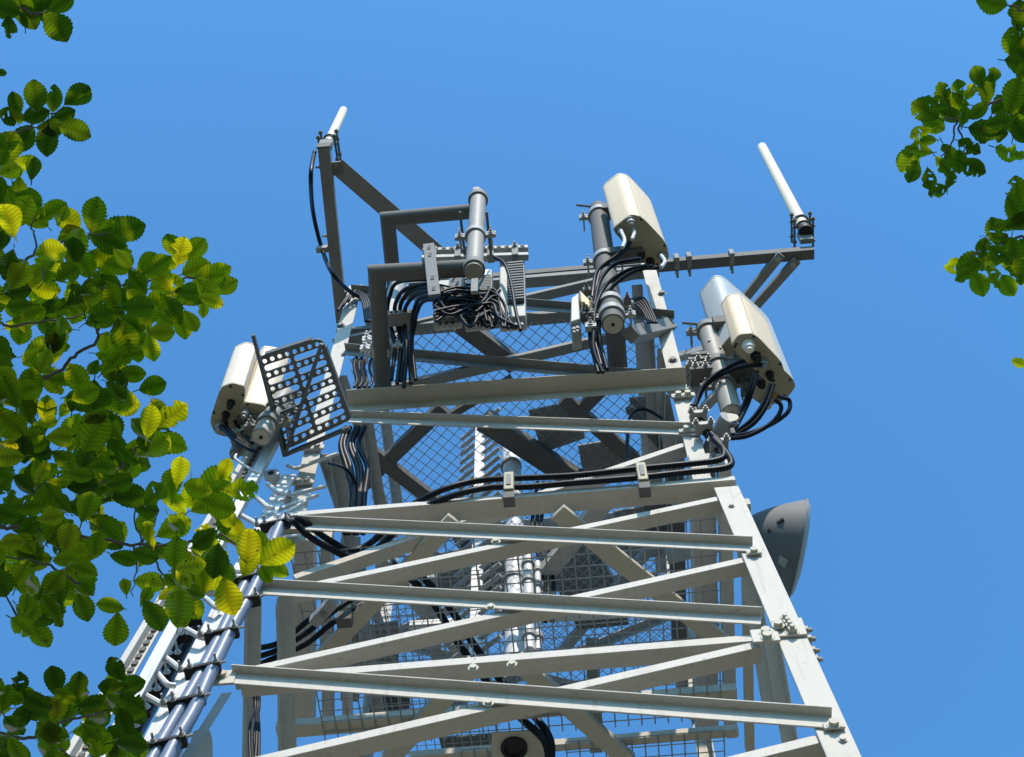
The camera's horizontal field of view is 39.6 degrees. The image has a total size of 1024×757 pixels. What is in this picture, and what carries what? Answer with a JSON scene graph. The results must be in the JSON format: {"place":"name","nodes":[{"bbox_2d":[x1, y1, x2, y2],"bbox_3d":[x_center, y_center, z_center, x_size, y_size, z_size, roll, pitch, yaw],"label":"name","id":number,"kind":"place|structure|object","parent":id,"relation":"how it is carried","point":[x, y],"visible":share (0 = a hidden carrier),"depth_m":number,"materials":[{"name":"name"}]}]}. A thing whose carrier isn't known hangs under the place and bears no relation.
{"place":"outdoors","nodes":[
{"label":"outdoors","id":0,"kind":"place"},
{"bbox_2d":[0,0,1023,756],"label":"sky","id":1,"kind":"structure","parent":0,"point":[902,435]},
{"label":"ground","id":2,"kind":"structure","parent":0,"visible":0},
{"bbox_2d":[0,0,294,756],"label":"beech tree","id":3,"kind":"object","parent":2,"relation":"on","point":[95,473],"visible":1,"depth_m":2.44,"materials":[{"name":"green plant"}]},
{"bbox_2d":[177,263,860,756],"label":"lattice tower","id":4,"kind":"structure","parent":2,"relation":"on","point":[593,543],"depth_m":7.40,"materials":[{"name":"metal"}]},
{"bbox_2d":[140,626,197,728],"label":"coaxial cable","id":5,"kind":"object","parent":4,"relation":"attached to","point":[182,650],"visible":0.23,"depth_m":6.87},
{"bbox_2d":[147,725,192,750],"bbox_3d":[-1.355,1.419,5.566,0.201,0.071,0.100,-4,-65,2],"label":"cable clamp","id":6,"kind":"object","parent":4,"relation":"attached to","point":[182,736],"visible":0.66,"depth_m":5.56,"materials":[{"name":"black metal"}]},
{"bbox_2d":[140,624,202,734],"bbox_3d":[-1.628,1.492,6.606,0.172,1.249,0.033,21,-67,-10],"label":"coaxial cable","id":7,"kind":"object","parent":4,"relation":"attached to","point":[155,708],"visible":0.41,"depth_m":6.65,"materials":[{"name":"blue rubber"}]},
{"bbox_2d":[168,641,181,662],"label":"cable clamp","id":8,"kind":"object","parent":4,"relation":"attached to","point":[176,655],"visible":0.48,"depth_m":6.73,"materials":[{"name":"grey metal"}]},
{"bbox_2d":[159,685,210,713],"bbox_3d":[-1.338,1.314,5.820,0.201,0.071,0.100,-4,-65,2],"label":"cable clamp","id":9,"kind":"object","parent":4,"relation":"attached to","point":[172,702],"visible":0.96,"depth_m":5.81,"materials":[{"name":"black metal"}]},
{"bbox_2d":[63,434,337,756],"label":"climbing ladder","id":10,"kind":"object","parent":4,"relation":"attached to","point":[145,635],"visible":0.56,"depth_m":6.37,"materials":[{"name":"metal"}]},
{"bbox_2d":[176,652,225,680],"bbox_3d":[-1.319,1.223,6.036,0.201,0.071,0.100,-4,-65,2],"label":"cable clamp","id":11,"kind":"object","parent":4,"relation":"attached to","point":[189,669],"visible":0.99,"depth_m":6.03,"materials":[{"name":"black metal"}]},
{"bbox_2d":[146,525,273,756],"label":"coaxial cable","id":12,"kind":"object","parent":4,"relation":"attached to","point":[173,719],"visible":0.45,"depth_m":5.90,"materials":[{"name":"blue rubber"}]},
{"bbox_2d":[197,618,243,644],"bbox_3d":[-1.288,1.119,6.284,0.201,0.071,0.100,-4,-65,2],"label":"cable clamp","id":13,"kind":"object","parent":4,"relation":"attached to","point":[208,634],"visible":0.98,"depth_m":6.28,"materials":[{"name":"black metal"}]},
{"bbox_2d":[159,512,289,756],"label":"coaxial cable","id":14,"kind":"object","parent":4,"relation":"attached to","point":[187,721],"visible":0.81,"depth_m":6.02,"materials":[{"name":"blue rubber"}]},
{"bbox_2d":[248,699,253,756],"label":"coaxial cable","id":15,"kind":"object","parent":4,"relation":"attached to","point":[249,734],"visible":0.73,"depth_m":6.43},
{"bbox_2d":[243,586,264,607],"bbox_3d":[-1.237,1.015,6.526,0.201,0.071,0.100,-4,-65,2],"label":"cable clamp","id":16,"kind":"object","parent":4,"relation":"attached to","point":[255,596],"visible":0.41,"depth_m":6.54,"materials":[{"name":"black metal"}]},
{"bbox_2d":[253,696,257,756],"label":"coaxial cable","id":17,"kind":"object","parent":4,"relation":"attached to","point":[256,728],"visible":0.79,"depth_m":6.46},
{"bbox_2d":[256,696,260,755],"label":"coaxial cable","id":18,"kind":"object","parent":4,"relation":"attached to","point":[259,733],"visible":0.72,"depth_m":6.44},
{"bbox_2d":[237,386,307,445],"bbox_3d":[-1.381,0.228,8.122,0.380,0.549,0.179,0,-65,0],"label":"mast pipe","id":19,"kind":"object","parent":4,"relation":"attached to","point":[266,425],"visible":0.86,"depth_m":7.99,"materials":[{"name":"beige metal"}]},
{"bbox_2d":[210,342,256,436],"bbox_3d":[-1.637,0.066,8.382,0.174,0.689,0.359,19,-66,-9],"label":"panel antenna","id":20,"kind":"object","parent":19,"relation":"attached to","point":[234,385],"visible":0.89,"depth_m":8.16,"materials":[{"name":"beige plastic"}]},
{"bbox_2d":[219,424,257,453],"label":"coaxial cable","id":21,"kind":"object","parent":20,"relation":"attached to","point":[229,435],"visible":1,"depth_m":7.94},
{"bbox_2d":[229,423,252,459],"bbox_3d":[-1.527,0.330,8.154,0.153,0.340,0.183,0,-65,0],"label":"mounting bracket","id":22,"kind":"object","parent":19,"relation":"attached to","point":[238,450],"visible":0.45,"depth_m":8.06,"materials":[{"name":"metal"}]},
{"bbox_2d":[239,346,288,419],"bbox_3d":[-1.481,0.073,8.479,0.190,0.897,0.198,12,-65,-6],"label":"panel antenna","id":23,"kind":"object","parent":19,"relation":"attached to","point":[255,401],"visible":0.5,"depth_m":8.29,"materials":[{"name":"plastic"}]},
{"bbox_2d":[251,334,350,456],"bbox_3d":[-1.168,0.062,8.015,0.434,0.085,0.781,-9,-65,4],"label":"step plate","id":24,"kind":"object","parent":19,"relation":"attached to","point":[303,389],"visible":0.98,"depth_m":8.01,"materials":[{"name":"grey metal"}]},
{"bbox_2d":[254,511,294,533],"bbox_3d":[-1.207,0.731,7.216,0.201,0.071,0.100,-4,-65,2],"label":"cable clamp","id":25,"kind":"object","parent":4,"relation":"attached to","point":[264,525],"visible":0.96,"depth_m":7.21,"materials":[{"name":"black metal"}]},
{"bbox_2d":[261,616,309,649],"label":"coaxial cable","id":26,"kind":"object","parent":4,"relation":"attached to","point":[298,628],"visible":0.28,"depth_m":7.43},
{"bbox_2d":[261,600,353,658],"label":"coaxial cable","id":27,"kind":"object","parent":4,"relation":"attached to","point":[307,631],"visible":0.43,"depth_m":7.48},
{"bbox_2d":[261,601,362,663],"bbox_3d":[-1.092,1.352,7.577,0.685,0.384,0.077,-17,-66,8],"label":"coaxial cable","id":28,"kind":"object","parent":4,"relation":"attached to","point":[317,635],"visible":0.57,"depth_m":7.51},
{"bbox_2d":[315,142,344,323],"bbox_3d":[-1.339,-1.057,10.508,0.129,0.100,1.384,-2,-65,1],"label":"outrigger arm","id":29,"kind":"object","parent":4,"relation":"attached to","point":[332,235],"visible":0.94,"depth_m":10.42},
{"bbox_2d":[316,106,346,160],"bbox_3d":[-1.352,-1.858,10.843,0.151,1.201,0.240,-5,-65,2],"label":"whip antenna","id":30,"kind":"object","parent":29,"relation":"on","point":[332,136],"visible":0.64,"depth_m":10.56,"materials":[{"name":"white plastic"}]},
{"bbox_2d":[309,150,360,298],"bbox_3d":[-1.341,-1.015,10.293,0.281,0.799,1.101,-19,-66,9],"label":"coaxial cable","id":31,"kind":"object","parent":29,"relation":"attached to","point":[323,253],"visible":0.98,"depth_m":10.24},
{"bbox_2d":[331,159,441,251],"bbox_3d":[-0.938,-1.267,10.437,1.085,0.070,0.182,37,-70,-16],"label":"diagonal strut","id":32,"kind":"object","parent":29,"relation":"attached to","point":[360,186],"visible":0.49,"depth_m":10.37,"materials":[{"name":"grey metal"}]},
{"bbox_2d":[309,599,353,628],"bbox_3d":[-0.925,1.250,7.385,0.191,0.104,0.180,37,-70,-16],"label":"cable clamp","id":33,"kind":"object","parent":4,"relation":"attached to","point":[322,612],"visible":0.96,"depth_m":7.36,"materials":[{"name":"metal"}]},
{"bbox_2d":[338,425,352,535],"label":"coaxial cable","id":34,"kind":"object","parent":4,"relation":"attached to","point":[344,462],"visible":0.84,"depth_m":8.34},
{"bbox_2d":[342,425,355,535],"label":"coaxial cable","id":35,"kind":"object","parent":4,"relation":"attached to","point":[345,450],"visible":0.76,"depth_m":8.40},
{"bbox_2d":[347,425,359,535],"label":"coaxial cable","id":36,"kind":"object","parent":4,"relation":"attached to","point":[354,460],"visible":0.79,"depth_m":8.36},
{"bbox_2d":[351,425,363,535],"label":"coaxial cable","id":37,"kind":"object","parent":4,"relation":"attached to","point":[353,443],"visible":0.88,"depth_m":8.37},
{"bbox_2d":[356,425,369,535],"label":"coaxial cable","id":38,"kind":"object","parent":4,"relation":"attached to","point":[365,463],"visible":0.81,"depth_m":8.35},
{"bbox_2d":[388,309,411,326],"bbox_3d":[-0.701,-0.384,8.971,0.172,0.080,0.096,0,-65,0],"label":"cable strut","id":39,"kind":"object","parent":4,"relation":"attached to","point":[399,318],"visible":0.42,"depth_m":8.95,"materials":[{"name":"grey metal"}]},
{"bbox_2d":[393,282,426,384],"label":"coaxial cable","id":40,"kind":"object","parent":39,"relation":"attached to","point":[396,300],"visible":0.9,"depth_m":8.85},
{"bbox_2d":[387,279,439,380],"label":"coaxial cable","id":41,"kind":"object","parent":39,"relation":"attached to","point":[392,331],"visible":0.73,"depth_m":8.92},
{"bbox_2d":[398,284,440,382],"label":"coaxial cable","id":42,"kind":"object","parent":39,"relation":"attached to","point":[405,296],"visible":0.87,"depth_m":8.85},
{"bbox_2d":[402,289,440,388],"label":"coaxial cable","id":43,"kind":"object","parent":39,"relation":"attached to","point":[405,307],"visible":0.91,"depth_m":8.79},
{"bbox_2d":[408,292,443,384],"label":"coaxial cable","id":44,"kind":"object","parent":39,"relation":"attached to","point":[416,303],"visible":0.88,"depth_m":8.77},
{"bbox_2d":[367,259,465,387],"bbox_3d":[-0.552,-0.330,8.753,0.637,0.108,0.849,0,-65,0],"label":"pipe bracket","id":45,"kind":"object","parent":4,"relation":"attached to","point":[380,276],"visible":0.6,"depth_m":8.61,"materials":[{"name":"grey metal"}]},
{"bbox_2d":[360,281,406,364],"bbox_3d":[-0.817,-0.419,9.400,0.269,1.326,0.181,0,-65,0],"label":"mast pipe","id":46,"kind":"object","parent":45,"relation":"attached to","point":[365,347],"visible":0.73,"depth_m":8.96,"materials":[{"name":"metal"}]},
{"bbox_2d":[423,243,440,297],"bbox_3d":[-0.473,-0.644,8.354,0.144,0.843,0.027,0,-65,0],"label":"slotted bar","id":47,"kind":"object","parent":45,"relation":"attached to","point":[433,286],"visible":1,"depth_m":8.30,"materials":[{"name":"grey metal"}]},
{"bbox_2d":[455,187,495,294],"bbox_3d":[-0.231,-0.830,9.028,0.261,1.771,0.300,0,-65,0],"label":"mast pipe","id":48,"kind":"object","parent":45,"relation":"attached to","point":[475,235],"visible":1,"depth_m":8.99,"materials":[{"name":"grey metal"}]},
{"bbox_2d":[379,204,469,290],"bbox_3d":[-0.572,-0.872,9.902,0.674,0.104,0.716,0,-65,0],"label":"pipe bracket","id":49,"kind":"object","parent":4,"relation":"attached to","point":[390,221],"visible":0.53,"depth_m":9.75,"materials":[{"name":"grey metal"}]},
{"bbox_2d":[412,296,447,380],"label":"coaxial cable","id":50,"kind":"object","parent":4,"relation":"attached to","point":[416,313],"visible":0.98,"depth_m":8.76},
{"bbox_2d":[433,277,464,330],"bbox_3d":[-0.393,-0.498,8.917,0.172,0.788,0.135,-5,-65,2],"label":"radio unit","id":51,"kind":"object","parent":4,"relation":"attached to","point":[448,322],"visible":0.47,"depth_m":8.64,"materials":[{"name":"grey metal"}]},
{"bbox_2d":[433,288,490,315],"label":"coaxial cable","id":52,"kind":"object","parent":4,"relation":"attached to","point":[463,309],"visible":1,"depth_m":8.35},
{"bbox_2d":[435,305,492,327],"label":"coaxial cable","id":53,"kind":"object","parent":4,"relation":"attached to","point":[463,319],"visible":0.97,"depth_m":8.25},
{"bbox_2d":[389,560,549,756],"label":"coaxial cable","id":54,"kind":"object","parent":4,"relation":"attached to","point":[536,731],"visible":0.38,"depth_m":7.97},
{"bbox_2d":[440,286,503,327],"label":"coaxial cable","id":55,"kind":"object","parent":4,"relation":"attached to","point":[468,288],"visible":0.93,"depth_m":8.61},
{"bbox_2d":[441,289,506,327],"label":"coaxial cable","id":56,"kind":"object","parent":4,"relation":"attached to","point":[485,290],"visible":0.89,"depth_m":8.54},
{"bbox_2d":[422,241,528,262],"bbox_3d":[-0.246,-0.847,9.512,0.712,0.230,0.096,0,-65,0],"label":"mounting rail","id":57,"kind":"object","parent":4,"relation":"attached to","point":[514,251],"visible":0.67,"depth_m":9.46,"materials":[{"name":"metal"}]},
{"bbox_2d":[499,260,526,331],"bbox_3d":[0.003,-0.554,9.074,0.163,1.086,0.135,-5,-65,2],"label":"radio unit","id":58,"kind":"object","parent":57,"relation":"attached to","point":[516,268],"visible":0.69,"depth_m":8.95,"materials":[{"name":"grey metal"}]},
{"bbox_2d":[450,407,501,658],"bbox_3d":[-0.229,0.989,9.694,0.417,3.093,0.089,-33,-69,14],"label":"climbing pole","id":59,"kind":"object","parent":4,"relation":"attached to","point":[479,468],"visible":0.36,"depth_m":9.96,"materials":[{"name":"metal"}]},
{"bbox_2d":[435,298,516,329],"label":"coaxial cable","id":60,"kind":"object","parent":4,"relation":"attached to","point":[461,299],"visible":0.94,"depth_m":8.48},
{"bbox_2d":[435,302,517,327],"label":"coaxial cable","id":61,"kind":"object","parent":4,"relation":"attached to","point":[497,315],"visible":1,"depth_m":8.34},
{"bbox_2d":[465,269,492,331],"bbox_3d":[-0.209,-0.502,8.968,0.163,0.841,0.135,-5,-65,2],"label":"radio unit","id":62,"kind":"object","parent":4,"relation":"attached to","point":[486,281],"visible":0.3,"depth_m":8.99,"materials":[{"name":"grey metal"}]},
{"bbox_2d":[417,576,555,756],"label":"coaxial cable","id":63,"kind":"object","parent":4,"relation":"attached to","point":[540,722],"visible":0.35,"depth_m":8.00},
{"bbox_2d":[289,431,725,553],"bbox_3d":[-0.002,0.653,7.583,2.330,0.706,0.361,-4,-65,1],"label":"coaxial cable","id":64,"kind":"object","parent":4,"relation":"attached to","point":[376,538],"visible":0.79,"depth_m":7.48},
{"bbox_2d":[493,256,522,331],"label":"coaxial cable","id":65,"kind":"object","parent":4,"relation":"attached to","point":[512,292],"visible":1,"depth_m":8.68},
{"bbox_2d":[503,472,514,507],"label":"cable clamp","id":66,"kind":"object","parent":4,"relation":"attached to","point":[509,494],"visible":1,"depth_m":7.30,"materials":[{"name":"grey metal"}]},
{"bbox_2d":[284,436,734,557],"bbox_3d":[0.017,0.667,7.537,2.335,0.674,0.358,-4,-65,2],"label":"coaxial cable","id":67,"kind":"object","parent":4,"relation":"attached to","point":[318,542],"visible":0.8,"depth_m":7.39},
{"bbox_2d":[500,447,524,654],"bbox_3d":[0.005,1.073,9.396,0.173,2.621,0.154,0,-65,0],"label":"conduit","id":68,"kind":"object","parent":4,"relation":"attached to","point":[510,462],"visible":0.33,"depth_m":8.98,"materials":[{"name":"metal"}]},
{"bbox_2d":[521,554,536,652],"bbox_3d":[0.097,1.287,8.243,0.088,0.965,0.083,0,-65,0],"label":"conduit","id":69,"kind":"object","parent":4,"relation":"attached to","point":[526,564],"visible":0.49,"depth_m":8.32,"materials":[{"name":"metal"}]},
{"bbox_2d":[534,560,543,651],"bbox_3d":[0.151,1.310,8.241,0.075,0.887,0.063,0,-65,0],"label":"conduit","id":70,"kind":"object","parent":4,"relation":"attached to","point":[538,575],"visible":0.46,"depth_m":8.38,"materials":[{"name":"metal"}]},
{"bbox_2d":[539,481,555,622],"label":"coaxial cable","id":71,"kind":"object","parent":4,"relation":"hanging from","point":[553,583],"visible":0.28,"depth_m":8.96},
{"bbox_2d":[409,246,813,284],"bbox_3d":[0.741,-0.808,10.691,3.039,0.098,0.172,-4,-65,2],"label":"outrigger arm","id":72,"kind":"object","parent":4,"relation":"attached to","point":[689,262],"visible":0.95,"depth_m":10.62},
{"bbox_2d":[666,251,784,394],"bbox_3d":[1.609,-0.407,10.818,0.065,0.068,1.389,32,-69,-14],"label":"diagonal strut","id":73,"kind":"object","parent":72,"relation":"attached to","point":[762,276],"visible":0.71,"depth_m":10.64,"materials":[{"name":"grey metal"}]},
{"bbox_2d":[669,257,799,397],"bbox_3d":[1.689,-0.363,10.839,0.065,0.068,1.443,34,-69,-15],"label":"diagonal strut","id":74,"kind":"object","parent":72,"relation":"attached to","point":[776,282],"visible":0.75,"depth_m":10.66,"materials":[{"name":"grey metal"}]},
{"bbox_2d":[757,143,814,247],"bbox_3d":[2.220,-1.544,11.743,0.173,2.402,0.240,-5,-65,2],"label":"whip antenna","id":75,"kind":"object","parent":72,"relation":"on","point":[799,221],"visible":1,"depth_m":11.13,"materials":[{"name":"white plastic"}]},
{"bbox_2d":[635,462,650,497],"bbox_3d":[0.674,0.509,7.341,0.060,0.317,0.078,-5,-65,2],"label":"cable clamp","id":76,"kind":"object","parent":4,"relation":"attached to","point":[644,488],"visible":1,"depth_m":7.26,"materials":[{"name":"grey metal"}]},
{"bbox_2d":[625,407,662,461],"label":"coaxial cable","id":77,"kind":"object","parent":4,"relation":"attached to","point":[635,411],"visible":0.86,"depth_m":9.23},
{"bbox_2d":[622,315,677,343],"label":"support beam","id":78,"kind":"structure","parent":4,"relation":"attached to","point":[637,333],"depth_m":8.96,"materials":[{"name":"grey metal"}]},
{"bbox_2d":[576,201,643,334],"bbox_3d":[0.651,-0.793,9.574,0.469,2.170,0.228,0,-65,0],"label":"mast pipe","id":79,"kind":"object","parent":78,"relation":"attached to","point":[612,315],"visible":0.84,"depth_m":9.24,"materials":[{"name":"grey metal"}]},
{"bbox_2d":[570,294,581,350],"bbox_3d":[0.395,-0.341,8.821,0.075,0.536,0.204,-5,-65,2],"label":"amplifier box","id":80,"kind":"object","parent":79,"relation":"attached to","point":[575,328],"visible":0.97,"depth_m":8.68,"materials":[{"name":"metal"}]},
{"bbox_2d":[579,291,589,324],"bbox_3d":[0.456,-0.418,8.845,0.063,0.327,0.163,-5,-65,2],"label":"amplifier box","id":81,"kind":"object","parent":79,"relation":"attached to","point":[584,298],"visible":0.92,"depth_m":8.79,"materials":[{"name":"plastic"}]},
{"bbox_2d":[589,257,641,373],"bbox_3d":[0.615,-0.446,8.690,0.137,0.994,0.505,37,-70,-16],"label":"coaxial cable","id":82,"kind":"object","parent":79,"relation":"attached to","point":[604,274],"visible":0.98,"depth_m":8.99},
{"bbox_2d":[605,325,627,367],"bbox_3d":[0.659,-0.201,8.985,0.123,0.124,0.468,-5,-65,2],"label":"support tube","id":83,"kind":"object","parent":79,"relation":"attached to","point":[616,350],"visible":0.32,"depth_m":8.94,"materials":[{"name":"grey metal"}]},
{"bbox_2d":[591,263,647,373],"bbox_3d":[0.638,-0.422,8.628,0.152,0.866,0.508,38,-70,-16],"label":"coaxial cable","id":84,"kind":"object","parent":79,"relation":"attached to","point":[601,292],"visible":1,"depth_m":8.78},
{"bbox_2d":[597,264,653,370],"bbox_3d":[0.674,-0.422,8.635,0.142,0.776,0.511,38,-70,-16],"label":"coaxial cable","id":85,"kind":"object","parent":79,"relation":"attached to","point":[611,288],"visible":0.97,"depth_m":8.80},
{"bbox_2d":[603,173,668,265],"bbox_3d":[0.872,-1.108,9.920,0.221,1.056,0.432,-40,-71,17],"label":"panel antenna","id":86,"kind":"object","parent":79,"relation":"attached to","point":[629,204],"visible":0.83,"depth_m":9.58,"materials":[{"name":"plastic"}]},
{"bbox_2d":[588,234,628,338],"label":"coaxial cable","id":87,"kind":"object","parent":86,"relation":"attached to","point":[612,258],"visible":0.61,"depth_m":9.29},
{"bbox_2d":[593,235,632,366],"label":"coaxial cable","id":88,"kind":"object","parent":86,"relation":"attached to","point":[596,343],"visible":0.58,"depth_m":9.17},
{"bbox_2d":[678,339,710,361],"bbox_3d":[1.183,-0.174,9.114,0.079,0.263,0.287,36,-70,-16],"label":"flat strut","id":89,"kind":"object","parent":4,"relation":"attached to","point":[684,355],"visible":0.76,"depth_m":9.16,"materials":[{"name":"metal"}]},
{"bbox_2d":[687,405,709,421],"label":"cable clamp","id":90,"kind":"object","parent":4,"relation":"attached to","point":[702,413],"visible":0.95,"depth_m":8.12,"materials":[{"name":"metal"}]},
{"bbox_2d":[692,416,714,435],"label":"cable clamp","id":91,"kind":"object","parent":4,"relation":"attached to","point":[700,427],"visible":0.94,"depth_m":7.99,"materials":[{"name":"metal"}]},
{"bbox_2d":[671,412,738,505],"bbox_3d":[1.111,0.494,8.110,0.119,0.200,0.663,21,-66,-10],"label":"support tube","id":92,"kind":"object","parent":4,"relation":"attached to","point":[725,422],"visible":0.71,"depth_m":8.01,"materials":[{"name":"metal"}]},
{"bbox_2d":[736,373,754,416],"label":"coaxial cable","id":93,"kind":"object","parent":92,"relation":"attached to","point":[744,402],"visible":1,"depth_m":8.12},
{"bbox_2d":[735,373,758,429],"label":"coaxial cable","id":94,"kind":"object","parent":92,"relation":"attached to","point":[742,414],"visible":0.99,"depth_m":8.11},
{"bbox_2d":[735,383,771,432],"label":"coaxial cable","id":95,"kind":"object","parent":92,"relation":"attached to","point":[756,413],"visible":1,"depth_m":7.97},
{"bbox_2d":[730,398,782,440],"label":"coaxial cable","id":96,"kind":"object","parent":92,"relation":"attached to","point":[778,402],"visible":1,"depth_m":7.85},
{"bbox_2d":[737,383,775,432],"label":"coaxial cable","id":97,"kind":"object","parent":92,"relation":"attached to","point":[759,416],"visible":0.99,"depth_m":7.95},
{"bbox_2d":[730,395,791,436],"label":"coaxial cable","id":98,"kind":"object","parent":92,"relation":"attached to","point":[786,413],"visible":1,"depth_m":7.91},
{"bbox_2d":[690,403,720,453],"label":"coaxial cable","id":99,"kind":"object","parent":4,"relation":"attached to","point":[705,435],"visible":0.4,"depth_m":7.98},
{"bbox_2d":[698,380,721,409],"bbox_3d":[1.192,0.121,8.469,0.072,0.052,0.253,30,-68,-13],"label":"flat strut","id":100,"kind":"object","parent":4,"relation":"attached to","point":[710,401],"visible":0.59,"depth_m":8.46,"materials":[{"name":"metal"}]},
{"bbox_2d":[707,433,730,452],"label":"cable clamp","id":101,"kind":"object","parent":4,"relation":"attached to","point":[725,438],"visible":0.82,"depth_m":7.81,"materials":[{"name":"metal"}]},
{"bbox_2d":[682,315,762,413],"bbox_3d":[1.331,-0.075,8.735,0.465,1.260,0.211,-5,-65,2],"label":"mast pipe","id":102,"kind":"object","parent":4,"relation":"attached to","point":[726,394],"visible":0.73,"depth_m":8.55,"materials":[{"name":"beige metal"}]},
{"bbox_2d":[686,351,712,386],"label":"clamp block","id":103,"kind":"structure","parent":102,"relation":"attached to","point":[699,371],"depth_m":8.68,"materials":[{"name":"grey metal"}]},
{"bbox_2d":[699,275,794,409],"bbox_3d":[1.533,-0.250,9.437,0.586,1.142,0.282,39,-71,-17],"label":"panel antenna","id":104,"kind":"object","parent":102,"relation":"attached to","point":[716,290],"visible":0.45,"depth_m":9.35,"materials":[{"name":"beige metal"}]},
{"bbox_2d":[721,294,783,383],"bbox_3d":[1.462,-0.246,8.603,0.163,0.734,0.401,-41,-71,17],"label":"panel antenna","id":105,"kind":"object","parent":102,"relation":"attached to","point":[750,335],"visible":0.99,"depth_m":8.39,"materials":[{"name":"beige plastic"}]},
{"bbox_2d":[693,359,745,405],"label":"coaxial cable","id":106,"kind":"object","parent":105,"relation":"attached to","point":[710,378],"visible":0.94,"depth_m":8.40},
{"bbox_2d":[698,363,762,403],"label":"coaxial cable","id":107,"kind":"object","parent":105,"relation":"attached to","point":[733,369],"visible":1,"depth_m":8.39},
{"bbox_2d":[665,498,809,598],"bbox_3d":[1.455,1.135,8.632,0.930,0.600,0.542,-22,-67,10],"label":"dish antenna","id":108,"kind":"object","parent":4,"relation":"attached to","point":[783,529],"visible":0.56,"depth_m":8.38,"materials":[{"name":"grey metal"}]},
{"bbox_2d":[895,0,1023,367],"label":"beech tree","id":109,"kind":"object","parent":2,"relation":"on","point":[950,107],"visible":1,"depth_m":2.58,"materials":[{"name":"green plant"}]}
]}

